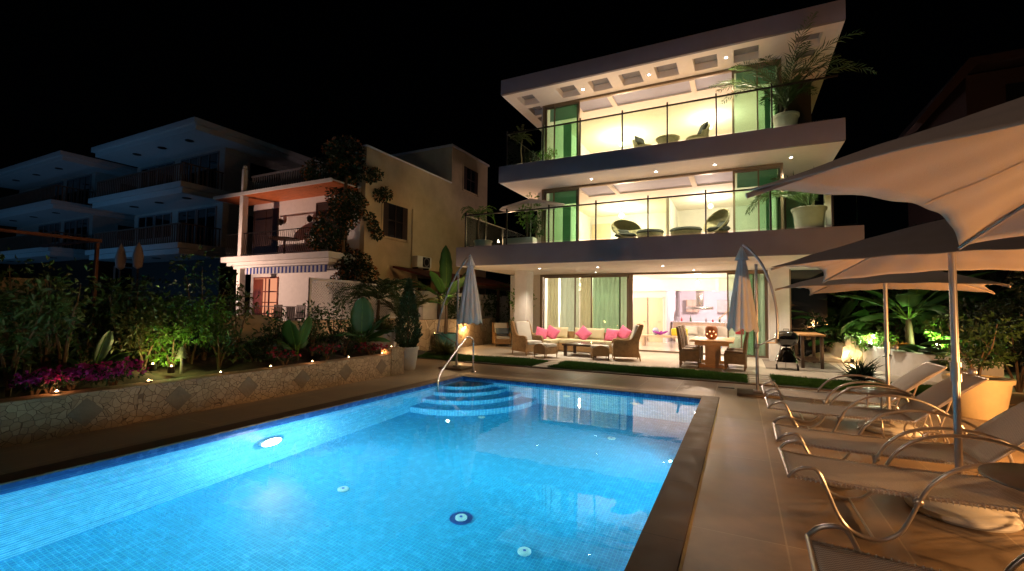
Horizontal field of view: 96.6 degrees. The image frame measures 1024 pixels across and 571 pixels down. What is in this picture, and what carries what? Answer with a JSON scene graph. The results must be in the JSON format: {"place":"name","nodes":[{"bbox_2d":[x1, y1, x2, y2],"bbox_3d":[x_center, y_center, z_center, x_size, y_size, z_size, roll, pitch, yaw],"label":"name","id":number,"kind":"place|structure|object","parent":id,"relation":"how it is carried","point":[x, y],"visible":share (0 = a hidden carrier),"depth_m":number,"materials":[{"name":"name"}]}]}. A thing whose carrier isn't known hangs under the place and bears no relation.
{"place":"outdoors","nodes":[
{"label":"outdoors","id":0,"kind":"place"},
{"bbox_2d":[0,337,433,398],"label":"planting bed","id":1,"kind":"object","parent":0,"point":[198,366],"visible":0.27,"depth_m":7.91,"materials":[{"name":"soil"}]},
{"bbox_2d":[0,247,78,374],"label":"shrub","id":2,"kind":"object","parent":1,"relation":"on","point":[10,280],"visible":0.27,"depth_m":6.27,"materials":[{"name":"green plant"}]},
{"bbox_2d":[0,279,81,396],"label":"shrub","id":3,"kind":"object","parent":1,"relation":"on","point":[24,317],"visible":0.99,"depth_m":5.67,"materials":[{"name":"green plant"}]},
{"bbox_2d":[10,368,73,394],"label":"flower clump","id":4,"kind":"object","parent":1,"relation":"on","point":[39,379],"visible":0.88,"depth_m":5.29,"materials":[{"name":"purple plant"}]},
{"bbox_2d":[7,263,86,372],"bbox_3d":[-6.401,0.538,6.204,0.742,1.719,0.840,1,-3,-11],"label":"shrub","id":5,"kind":"object","parent":1,"relation":"on","point":[46,351],"visible":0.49,"depth_m":6.20,"materials":[{"name":"green plant"}]},
{"bbox_2d":[0,364,97,393],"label":"flower clump","id":6,"kind":"object","parent":1,"relation":"on","point":[65,378],"visible":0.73,"depth_m":5.43,"materials":[{"name":"purple plant"}]},
{"bbox_2d":[23,255,97,383],"bbox_3d":[-6.130,0.488,6.254,0.764,1.830,0.808,-1,-3,27],"label":"shrub","id":7,"kind":"object","parent":1,"relation":"on","point":[69,334],"visible":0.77,"depth_m":6.22,"materials":[{"name":"green plant"}]},
{"bbox_2d":[36,362,111,389],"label":"flower clump","id":8,"kind":"object","parent":1,"relation":"on","point":[87,376],"visible":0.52,"depth_m":5.71,"materials":[{"name":"purple plant"}]},
{"bbox_2d":[38,330,131,382],"bbox_3d":[-5.963,1.012,6.529,0.600,0.781,1.030,-1,-3,27],"label":"canna","id":9,"kind":"object","parent":1,"relation":"on","point":[102,348],"visible":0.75,"depth_m":6.47,"materials":[{"name":"green plant"}]},
{"bbox_2d":[52,295,121,361],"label":"shrub","id":10,"kind":"object","parent":1,"relation":"on","point":[89,317],"visible":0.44,"depth_m":7.17,"materials":[{"name":"green plant"}]},
{"bbox_2d":[71,356,150,387],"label":"flower clump","id":11,"kind":"object","parent":1,"relation":"on","point":[118,371],"visible":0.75,"depth_m":6.04,"materials":[{"name":"purple plant"}]},
{"bbox_2d":[82,273,172,367],"bbox_3d":[-6.282,0.631,7.441,1.047,1.659,1.334,-1,-3,27],"label":"shrub","id":12,"kind":"object","parent":1,"relation":"on","point":[114,309],"visible":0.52,"depth_m":7.27,"materials":[{"name":"green plant"}]},
{"bbox_2d":[107,308,188,369],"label":"shrub","id":13,"kind":"object","parent":1,"relation":"on","point":[130,342],"visible":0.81,"depth_m":7.09,"materials":[{"name":"green plant"}]},
{"bbox_2d":[121,290,197,367],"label":"shrub","id":14,"kind":"object","parent":1,"relation":"on","point":[157,303],"visible":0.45,"depth_m":7.52,"materials":[{"name":"green plant"}]},
{"bbox_2d":[138,317,212,366],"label":"shrub","id":15,"kind":"object","parent":1,"relation":"on","point":[184,335],"visible":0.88,"depth_m":7.42,"materials":[{"name":"green plant"}]},
{"bbox_2d":[147,291,232,363],"bbox_3d":[-5.581,0.808,8.066,1.230,1.389,1.213,1,-3,-7],"label":"shrub","id":16,"kind":"object","parent":1,"relation":"on","point":[201,313],"visible":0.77,"depth_m":7.95,"materials":[{"name":"green plant"}]},
{"bbox_2d":[165,244,241,360],"bbox_3d":[-5.694,0.393,8.463,1.247,2.252,1.170,-2,-4,45],"label":"shrub","id":17,"kind":"object","parent":1,"relation":"on","point":[203,353],"visible":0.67,"depth_m":8.43,"materials":[{"name":"green plant"}]},
{"bbox_2d":[194,317,256,369],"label":"shrub","id":18,"kind":"object","parent":1,"relation":"on","point":[219,355],"visible":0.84,"depth_m":8.09,"materials":[{"name":"green plant"}]},
{"bbox_2d":[219,280,259,360],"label":"shrub","id":19,"kind":"object","parent":1,"relation":"on","point":[239,304],"visible":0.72,"depth_m":8.91,"materials":[{"name":"green plant"}]},
{"bbox_2d":[223,333,283,362],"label":"shrub","id":20,"kind":"object","parent":1,"relation":"on","point":[252,351],"visible":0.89,"depth_m":8.52,"materials":[{"name":"green plant"}]},
{"bbox_2d":[273,316,311,361],"bbox_3d":[-4.389,1.082,9.250,0.694,0.950,0.678,-1,-3,27],"label":"canna","id":21,"kind":"object","parent":1,"relation":"on","point":[295,338],"visible":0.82,"depth_m":9.10,"materials":[{"name":"green plant"}]},
{"bbox_2d":[315,297,352,353],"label":"shrub","id":22,"kind":"object","parent":1,"relation":"on","point":[327,320],"visible":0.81,"depth_m":10.38,"materials":[{"name":"green plant"}]},
{"bbox_2d":[329,297,393,352],"bbox_3d":[-3.545,0.949,10.701,1.351,1.381,1.683,-1,-3,27],"label":"canna","id":23,"kind":"object","parent":1,"relation":"on","point":[362,316],"visible":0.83,"depth_m":10.65,"materials":[{"name":"green plant"}]},
{"bbox_2d":[0,379,698,570],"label":"water","id":24,"kind":"structure","parent":0,"point":[467,475],"depth_m":3.88,"materials":[{"name":"liquid"}]},
{"bbox_2d":[404,359,462,372],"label":"side path","id":25,"kind":"structure","parent":0,"point":[422,364],"depth_m":12.28,"materials":[{"name":"stone"}]},
{"bbox_2d":[332,277,425,321],"bbox_3d":[-3.883,0.908,13.145,2.419,2.534,2.172,-1,-3,27],"label":"garden palm","id":26,"kind":"object","parent":25,"relation":"on","point":[384,287],"visible":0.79,"depth_m":12.97,"materials":[{"name":"green plant"}]},
{"bbox_2d":[397,346,418,369],"bbox_3d":[-2.591,1.791,11.277,0.572,0.550,0.572,-1,-3,27],"label":"flower pot","id":27,"kind":"object","parent":25,"relation":"on","point":[410,356],"visible":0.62,"depth_m":11.08,"materials":[{"name":"ceramic"}]},
{"bbox_2d":[393,278,422,347],"bbox_3d":[-2.581,0.706,11.305,0.766,1.824,0.775,-1,-3,27],"label":"cypress","id":28,"kind":"object","parent":27,"relation":"on","point":[408,299],"visible":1,"depth_m":11.21,"materials":[{"name":"green plant"}]},
{"bbox_2d":[417,352,546,365],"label":"grass","id":29,"kind":"structure","parent":0,"point":[526,361],"depth_m":13.19,"materials":[{"name":"plant"}]},
{"bbox_2d":[0,362,1023,570],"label":"pool deck","id":30,"kind":"structure","parent":0,"point":[757,509],"depth_m":4.25,"materials":[{"name":"tile"}]},
{"bbox_2d":[0,373,719,570],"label":"pool coping","id":31,"kind":"object","parent":30,"relation":"on","point":[659,545],"visible":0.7,"depth_m":4.38,"materials":[{"name":"stone"}]},
{"bbox_2d":[436,255,482,370],"bbox_3d":[-1.349,0.657,11.558,1.316,2.875,0.600,-1,-3,27],"label":"cantilever umbrella","id":32,"kind":"object","parent":30,"relation":"on","point":[469,310],"visible":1,"depth_m":11.33,"materials":[{"name":"grey fabric"}]},
{"bbox_2d":[727,244,779,398],"bbox_3d":[4.519,0.615,8.587,0.870,2.834,0.600,-1,-3,27],"label":"cantilever umbrella","id":33,"kind":"object","parent":30,"relation":"on","point":[743,312],"visible":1,"depth_m":8.53,"materials":[{"name":"grey fabric"}]},
{"bbox_2d":[761,362,946,434],"bbox_3d":[4.748,1.496,6.519,2.056,0.880,0.770,-1,-3,27],"label":"sun lounger","id":34,"kind":"object","parent":30,"relation":"on","point":[915,378],"visible":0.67,"depth_m":6.35,"materials":[{"name":"fabric"}]},
{"bbox_2d":[764,373,988,456],"bbox_3d":[4.264,1.442,5.555,2.056,0.880,0.770,-1,-3,27],"label":"sun lounger","id":35,"kind":"object","parent":30,"relation":"on","point":[937,396],"visible":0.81,"depth_m":5.41,"materials":[{"name":"fabric"}]},
{"bbox_2d":[846,386,912,437],"bbox_3d":[4.714,1.625,5.857,0.676,0.546,0.676,-1,-3,27],"label":"side table","id":36,"kind":"object","parent":30,"relation":"on","point":[871,390],"visible":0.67,"depth_m":5.82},
{"bbox_2d":[745,96,1023,249],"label":"market umbrella","id":37,"kind":"object","parent":30,"relation":"on","point":[964,177],"visible":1,"depth_m":1.63,"materials":[{"name":"beige fabric"}]},
{"bbox_2d":[775,270,1010,436],"bbox_3d":[4.995,0.753,6.078,2.136,2.328,2.136,-2,-4,44],"label":"market umbrella","id":38,"kind":"object","parent":30,"relation":"on","point":[933,280],"visible":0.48,"depth_m":6.00,"materials":[{"name":"beige fabric"}]},
{"bbox_2d":[771,219,1023,532],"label":"market umbrella","id":39,"kind":"object","parent":30,"relation":"on","point":[932,246],"visible":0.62,"depth_m":3.58,"materials":[{"name":"beige fabric"}]},
{"bbox_2d":[772,401,1023,512],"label":"sun lounger","id":40,"kind":"object","parent":30,"relation":"on","point":[1006,426],"visible":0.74,"depth_m":4.02,"materials":[{"name":"fabric"}]},
{"bbox_2d":[778,434,1023,541],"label":"sun lounger","id":41,"kind":"object","parent":30,"relation":"on","point":[918,486],"visible":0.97,"depth_m":3.28,"materials":[{"name":"fabric"}]},
{"bbox_2d":[805,523,1023,570],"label":"sun lounger","id":42,"kind":"object","parent":30,"relation":"on","point":[825,556],"visible":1,"depth_m":2.22,"materials":[{"name":"fabric"}]},
{"bbox_2d":[941,373,1016,419],"bbox_3d":[7.089,1.690,6.936,0.806,0.600,0.806,-1,-3,27],"label":"flower pot","id":43,"kind":"object","parent":30,"relation":"on","point":[989,398],"visible":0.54,"depth_m":6.66,"materials":[{"name":"ceramic"}]},
{"bbox_2d":[922,311,1023,375],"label":"shrub","id":44,"kind":"object","parent":43,"relation":"in","point":[981,362],"visible":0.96,"depth_m":6.86,"materials":[{"name":"green plant"}]},
{"bbox_2d":[978,462,1023,491],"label":"side table","id":45,"kind":"object","parent":30,"relation":"on","point":[1010,475],"visible":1,"depth_m":2.52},
{"bbox_2d":[0,0,1023,314],"label":"sky","id":46,"kind":"structure","parent":0,"point":[77,76],"materials":[{"name":"black"}]},
{"bbox_2d":[43,309,1022,372],"bbox_3d":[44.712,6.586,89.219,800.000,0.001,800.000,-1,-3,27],"label":"ground","id":47,"kind":"structure","parent":0,"point":[1012,369],"depth_m":20.39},
{"bbox_2d":[0,277,46,358],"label":"shrub","id":48,"kind":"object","parent":47,"relation":"on","point":[16,285],"depth_m":9.49,"materials":[{"name":"plant"}]},
{"bbox_2d":[0,228,101,346],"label":"garden pergola","id":49,"kind":"object","parent":47,"relation":"on","point":[96,257],"visible":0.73,"depth_m":12.60,"materials":[{"name":"red paint"}]},
{"bbox_2d":[0,150,136,324],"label":"villa","id":50,"kind":"object","parent":47,"relation":"on","point":[58,190],"visible":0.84,"depth_m":31.56,"materials":[{"name":"white paint"}]},
{"bbox_2d":[49,295,188,353],"bbox_3d":[-9.083,1.124,10.814,2.422,1.878,2.721,-1,-3,27],"label":"hedge bush","id":51,"kind":"object","parent":47,"relation":"on","point":[103,330],"visible":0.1,"depth_m":10.31,"materials":[{"name":"green plant"}]},
{"bbox_2d":[63,275,207,327],"bbox_3d":[-13.591,0.917,16.883,4.342,2.764,4.374,-1,-3,27],"label":"hedge bush","id":52,"kind":"object","parent":47,"relation":"on","point":[140,287],"visible":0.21,"depth_m":16.52,"materials":[{"name":"green plant"}]},
{"bbox_2d":[0,347,403,447],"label":"planter wall","id":53,"kind":"structure","parent":47,"relation":"on","point":[32,418],"depth_m":6.19,"materials":[{"name":"grey stone"}]},
{"bbox_2d":[85,117,327,332],"bbox_3d":[-17.895,-1.090,27.840,10.300,13.500,9.000,-1,-3,27],"label":"villa","id":54,"kind":"object","parent":47,"relation":"on","point":[188,169],"visible":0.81,"depth_m":24.83,"materials":[{"name":"white paint"}]},
{"bbox_2d":[196,206,216,245],"bbox_3d":[-16.681,-3.147,24.849,1.750,2.250,0.059,-1,-3,27],"label":"window","id":55,"kind":"structure","parent":54,"relation":"in","point":[206,216],"depth_m":24.81,"materials":[{"name":"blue glass"}]},
{"bbox_2d":[199,151,219,188],"bbox_3d":[-16.638,-6.143,24.996,1.750,2.250,0.059,-1,-3,27],"label":"window","id":56,"kind":"structure","parent":54,"relation":"in","point":[209,160],"depth_m":24.95,"materials":[{"name":"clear glass"}]},
{"bbox_2d":[220,315,316,343],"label":"shrub","id":57,"kind":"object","parent":47,"relation":"on","point":[257,321],"depth_m":10.55,"materials":[{"name":"plant"}]},
{"bbox_2d":[211,318,411,346],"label":"wall","id":58,"kind":"structure","parent":47,"relation":"on","point":[318,331],"depth_m":12.75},
{"bbox_2d":[307,277,360,319],"bbox_3d":[-5.115,0.407,13.235,0.060,1.160,1.860,-1,-3,27],"label":"lattice screen","id":59,"kind":"object","parent":58,"relation":"on","point":[310,287],"visible":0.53,"depth_m":12.95,"materials":[{"name":"white paint"}]},
{"bbox_2d":[299,135,392,319],"bbox_3d":[-6.060,-1.484,16.547,2.902,7.529,3.148,-1,-3,27],"label":"tree","id":60,"kind":"object","parent":47,"relation":"on","point":[345,199],"visible":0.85,"depth_m":15.94,"materials":[{"name":"green plant"}]},
{"bbox_2d":[213,144,488,320],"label":"old house","id":61,"kind":"structure","parent":47,"relation":"on","point":[435,190],"depth_m":18.30,"materials":[{"name":"white paint"}]},
{"bbox_2d":[252,208,278,254],"bbox_3d":[-10.295,-2.131,19.028,1.583,2.090,0.039,-1,-3,27],"label":"door","id":62,"kind":"structure","parent":61,"relation":"in","point":[263,220],"depth_m":19.03,"materials":[{"name":"brown wood"}]},
{"bbox_2d":[252,277,278,316],"bbox_3d":[-10.193,0.664,18.821,1.562,2.030,0.039,-1,-3,27],"label":"window","id":63,"kind":"structure","parent":61,"relation":"in","point":[274,281],"depth_m":18.69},
{"bbox_2d":[381,200,408,242],"bbox_3d":[-4.597,-2.524,18.050,0.069,1.480,1.630,-1,-3,27],"label":"window","id":64,"kind":"structure","parent":61,"relation":"in","point":[394,216],"depth_m":18.03,"materials":[{"name":"brown glass"}]},
{"bbox_2d":[387,318,495,350],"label":"stone wall","id":65,"kind":"structure","parent":47,"relation":"on","point":[480,334],"depth_m":17.32,"materials":[{"name":"stone"}]},
{"bbox_2d":[393,266,509,322],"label":"pergola roof","id":66,"kind":"structure","parent":47,"relation":"on","point":[487,283],"depth_m":19.94,"materials":[{"name":"brown wood"}]},
{"bbox_2d":[419,291,508,322],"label":"boundary wall","id":67,"kind":"structure","parent":47,"relation":"on","point":[427,310],"depth_m":17.95,"materials":[{"name":"white paint"}]},
{"bbox_2d":[456,0,863,360],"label":"modern house","id":68,"kind":"structure","parent":47,"relation":"on","point":[572,274],"depth_m":14.25,"materials":[{"name":"grey paint"}]},
{"bbox_2d":[540,273,630,329],"bbox_3d":[2.766,0.977,17.597,3.620,2.850,0.120,-1,-3,27],"label":"sliding door","id":69,"kind":"structure","parent":68,"relation":"in","point":[602,274],"depth_m":17.53,"materials":[{"name":"brown metal"}]},
{"bbox_2d":[633,297,647,341],"bbox_3d":[6.077,1.595,21.776,0.850,2.123,0.111,-1,-3,27],"label":"interior door","id":70,"kind":"structure","parent":68,"relation":"in","point":[640,316],"depth_m":21.75,"materials":[{"name":"white wood"}]},
{"bbox_2d":[647,297,663,341],"bbox_3d":[6.747,1.588,21.441,0.750,2.123,0.111,-1,-3,27],"label":"interior door","id":71,"kind":"structure","parent":68,"relation":"in","point":[655,305],"depth_m":21.45,"materials":[{"name":"white wood"}]},
{"bbox_2d":[464,189,856,246],"bbox_3d":[4.233,-1.764,14.899,10.570,1.159,4.842,-1,-3,27],"label":"glass balustrade","id":72,"kind":"object","parent":68,"relation":"on","point":[496,235],"visible":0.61,"depth_m":14.66,"materials":[{"name":"glass"}]},
{"bbox_2d":[542,59,781,159],"bbox_3d":[4.151,-4.917,13.818,6.950,2.332,0.120,-1,-3,27],"label":"window","id":73,"kind":"structure","parent":68,"relation":"in","point":[725,71],"depth_m":13.77,"materials":[{"name":"brown metal"}]},
{"bbox_2d":[541,163,783,242],"bbox_3d":[4.114,-2.241,13.687,6.950,1.992,0.120,-1,-3,27],"label":"window","id":74,"kind":"structure","parent":68,"relation":"in","point":[776,164],"depth_m":13.38,"materials":[{"name":"brown metal"}]},
{"bbox_2d":[506,74,837,165],"bbox_3d":[4.414,-4.319,13.999,8.753,1.159,3.142,-1,-3,27],"label":"glass balustrade","id":75,"kind":"object","parent":68,"relation":"on","point":[512,152],"visible":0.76,"depth_m":13.18,"materials":[{"name":"glass"}]},
{"bbox_2d":[631,270,768,357],"bbox_3d":[6.347,0.939,15.794,4.400,2.850,0.100,-1,-3,27],"label":"sliding door","id":76,"kind":"structure","parent":68,"relation":"in","point":[695,272],"depth_m":15.74,"materials":[{"name":"brown metal"}]},
{"bbox_2d":[703,208,730,233],"bbox_3d":[5.466,-1.677,12.178,0.756,0.755,0.718,-1,-4,37],"label":"round wicker chair","id":77,"kind":"object","parent":68,"relation":"on","point":[717,221],"visible":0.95,"depth_m":12.20,"materials":[{"name":"wicker"}]},
{"bbox_2d":[773,111,799,127],"bbox_3d":[6.901,-4.056,11.497,0.615,0.460,0.615,-1,-3,27],"label":"planter pot","id":78,"kind":"object","parent":68,"relation":"on","point":[784,118],"visible":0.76,"depth_m":11.28,"materials":[{"name":"ceramic"}]},
{"bbox_2d":[708,11,876,113],"bbox_3d":[6.886,-5.130,11.714,3.026,1.939,3.330,1,-3,-14],"label":"potted palm","id":79,"kind":"object","parent":78,"relation":"in","point":[784,100],"visible":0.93,"depth_m":11.30,"materials":[{"name":"green plant"}]},
{"bbox_2d":[791,205,827,228],"bbox_3d":[7.305,-1.611,11.213,0.763,0.580,0.763,-1,-3,27],"label":"planter pot","id":80,"kind":"object","parent":68,"relation":"on","point":[810,216],"visible":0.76,"depth_m":10.95,"materials":[{"name":"ceramic"}]},
{"bbox_2d":[745,173,819,214],"bbox_3d":[7.314,-2.280,11.210,2.695,1.067,2.491,0,-3,9],"label":"potted palm","id":81,"kind":"object","parent":80,"relation":"in","point":[801,198],"visible":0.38,"depth_m":11.40,"materials":[{"name":"green plant"}]},
{"bbox_2d":[464,361,1016,405],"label":"kerb","id":82,"kind":"structure","parent":47,"relation":"on","point":[674,378],"depth_m":10.29,"materials":[{"name":"stone"}]},
{"bbox_2d":[809,335,862,363],"bbox_3d":[10.067,1.992,14.082,1.663,0.996,0.693,0,-3,11],"label":"rock","id":83,"kind":"object","parent":47,"relation":"on","point":[837,352],"visible":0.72,"depth_m":13.91,"materials":[{"name":"stone"}]},
{"bbox_2d":[791,299,894,340],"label":"banana plant","id":84,"kind":"object","parent":47,"relation":"on","point":[846,308],"visible":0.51,"depth_m":14.54,"materials":[{"name":"green plant"}]},
{"bbox_2d":[836,354,883,381],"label":"spiky plant","id":85,"kind":"object","parent":47,"relation":"on","point":[865,370],"visible":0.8,"depth_m":10.30,"materials":[{"name":"green plant"}]},
{"bbox_2d":[830,270,973,344],"bbox_3d":[12.344,0.924,14.647,3.894,3.155,3.588,-1,-3,27],"label":"shrub","id":86,"kind":"object","parent":47,"relation":"on","point":[897,326],"visible":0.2,"depth_m":14.47,"materials":[{"name":"green plant"}]},
{"bbox_2d":[417,358,1023,403],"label":"path","id":87,"kind":"structure","parent":0,"point":[1016,398],"depth_m":8.65,"materials":[{"name":"stone"}]},
{"bbox_2d":[547,360,749,382],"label":"grass","id":88,"kind":"structure","parent":87,"relation":"on","point":[666,371],"depth_m":11.19,"materials":[{"name":"plant"}]},
{"bbox_2d":[769,373,932,395],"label":"grass","id":89,"kind":"structure","parent":87,"relation":"on","point":[803,381],"depth_m":9.60,"materials":[{"name":"plant"}]},
{"bbox_2d":[455,344,1023,393],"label":"terrace","id":90,"kind":"structure","parent":0,"point":[650,359],"depth_m":13.07,"materials":[{"name":"stone"}]},
{"bbox_2d":[433,332,458,349],"bbox_3d":[-2.295,1.948,15.711,0.890,0.620,0.890,-1,-3,27],"label":"flower pot","id":91,"kind":"object","parent":90,"relation":"on","point":[451,336],"visible":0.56,"depth_m":15.41,"materials":[{"name":"ceramic"}]},
{"bbox_2d":[412,245,465,333],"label":"banana plant","id":92,"kind":"object","parent":91,"relation":"in","point":[442,282],"visible":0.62,"depth_m":15.72,"materials":[{"name":"green plant"}]},
{"bbox_2d":[510,321,543,355],"bbox_3d":[0.492,1.726,15.111,0.740,1.090,0.887,3,-3,-35],"label":"wicker armchair","id":93,"kind":"object","parent":90,"relation":"on","point":[525,339],"visible":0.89,"depth_m":15.07,"materials":[{"name":"wicker"}]},
{"bbox_2d":[534,327,630,353],"bbox_3d":[2.425,1.923,15.812,3.390,0.875,1.600,-1,-3,27],"label":"wicker sofa","id":94,"kind":"object","parent":90,"relation":"on","point":[564,335],"visible":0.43,"depth_m":16.03,"materials":[{"name":"fabric"}]},
{"bbox_2d":[611,324,643,360],"bbox_3d":[3.480,1.704,13.799,0.887,1.090,0.740,0,-3,9],"label":"wicker armchair","id":95,"kind":"object","parent":90,"relation":"on","point":[625,347],"visible":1,"depth_m":13.44,"materials":[{"name":"wicker"}]},
{"bbox_2d":[689,336,734,368],"bbox_3d":[5.603,1.855,12.700,1.060,0.734,1.920,-1,-3,27],"label":"dining table","id":96,"kind":"object","parent":90,"relation":"on","point":[712,353],"visible":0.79,"depth_m":12.15,"materials":[{"name":"brown wood"}]},
{"bbox_2d":[762,359,842,372],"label":"floor","id":97,"kind":"structure","parent":90,"relation":"on","point":[809,366],"depth_m":12.60,"materials":[{"name":"tile"}]},
{"bbox_2d":[767,329,798,370],"bbox_3d":[7.211,1.687,12.150,0.752,1.073,0.605,-1,-3,27],"label":"kettle grill","id":98,"kind":"object","parent":97,"relation":"on","point":[785,341],"visible":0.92,"depth_m":11.94,"materials":[{"name":"black metal"}]},
{"bbox_2d":[794,332,825,368],"bbox_3d":[8.435,1.816,12.975,0.600,0.919,1.700,-1,-3,27],"label":"bar table","id":99,"kind":"object","parent":97,"relation":"on","point":[803,358],"visible":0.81,"depth_m":12.36,"materials":[{"name":"brown wood"}]},
{"bbox_2d":[837,271,1006,343],"bbox_3d":[10.539,1.028,12.346,3.210,2.619,3.478,1,-3,-12],"label":"palm tree","id":100,"kind":"object","parent":90,"relation":"on","point":[934,301],"visible":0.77,"depth_m":11.94,"materials":[{"name":"green plant"}]},
{"bbox_2d":[863,346,1003,381],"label":"garden wall","id":101,"kind":"structure","parent":90,"relation":"on","point":[902,362],"depth_m":10.89,"materials":[{"name":"white paint"}]},
{"bbox_2d":[843,331,898,352],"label":"shrub","id":102,"kind":"object","parent":101,"relation":"on","point":[877,341],"visible":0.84,"depth_m":12.66,"materials":[{"name":"green plant"}]},
{"bbox_2d":[882,344,997,371],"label":"banana plant","id":103,"kind":"object","parent":90,"relation":"on","point":[912,348],"visible":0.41,"depth_m":10.47,"materials":[{"name":"green plant"}]},
{"bbox_2d":[873,283,1023,358],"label":"banana plant","id":104,"kind":"object","parent":90,"relation":"on","point":[928,315],"visible":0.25,"depth_m":12.18,"materials":[{"name":"green plant"}]},
{"bbox_2d":[942,288,1023,392],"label":"garden tree","id":105,"kind":"object","parent":90,"relation":"on","point":[1018,346],"visible":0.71,"depth_m":9.13,"materials":[{"name":"green plant"}]},
{"bbox_2d":[897,48,1023,357],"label":"hillside house","id":106,"kind":"structure","parent":0,"point":[973,85],"depth_m":17.32,"materials":[{"name":"ceramic"}]},
{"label":"pool wall","id":107,"kind":"structure","parent":0,"visible":0},
{"bbox_2d":[0,377,462,490],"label":"pool waterline tiles","id":108,"kind":"object","parent":107,"relation":"attached to","point":[72,471],"visible":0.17,"depth_m":5.07,"materials":[{"name":"blue tile"}]},
{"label":"pool wall","id":109,"kind":"structure","parent":0,"visible":0},
{"bbox_2d":[463,377,700,401],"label":"pool waterline tiles","id":110,"kind":"object","parent":109,"relation":"attached to","point":[608,391],"visible":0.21,"depth_m":8.92,"materials":[{"name":"blue tile"}]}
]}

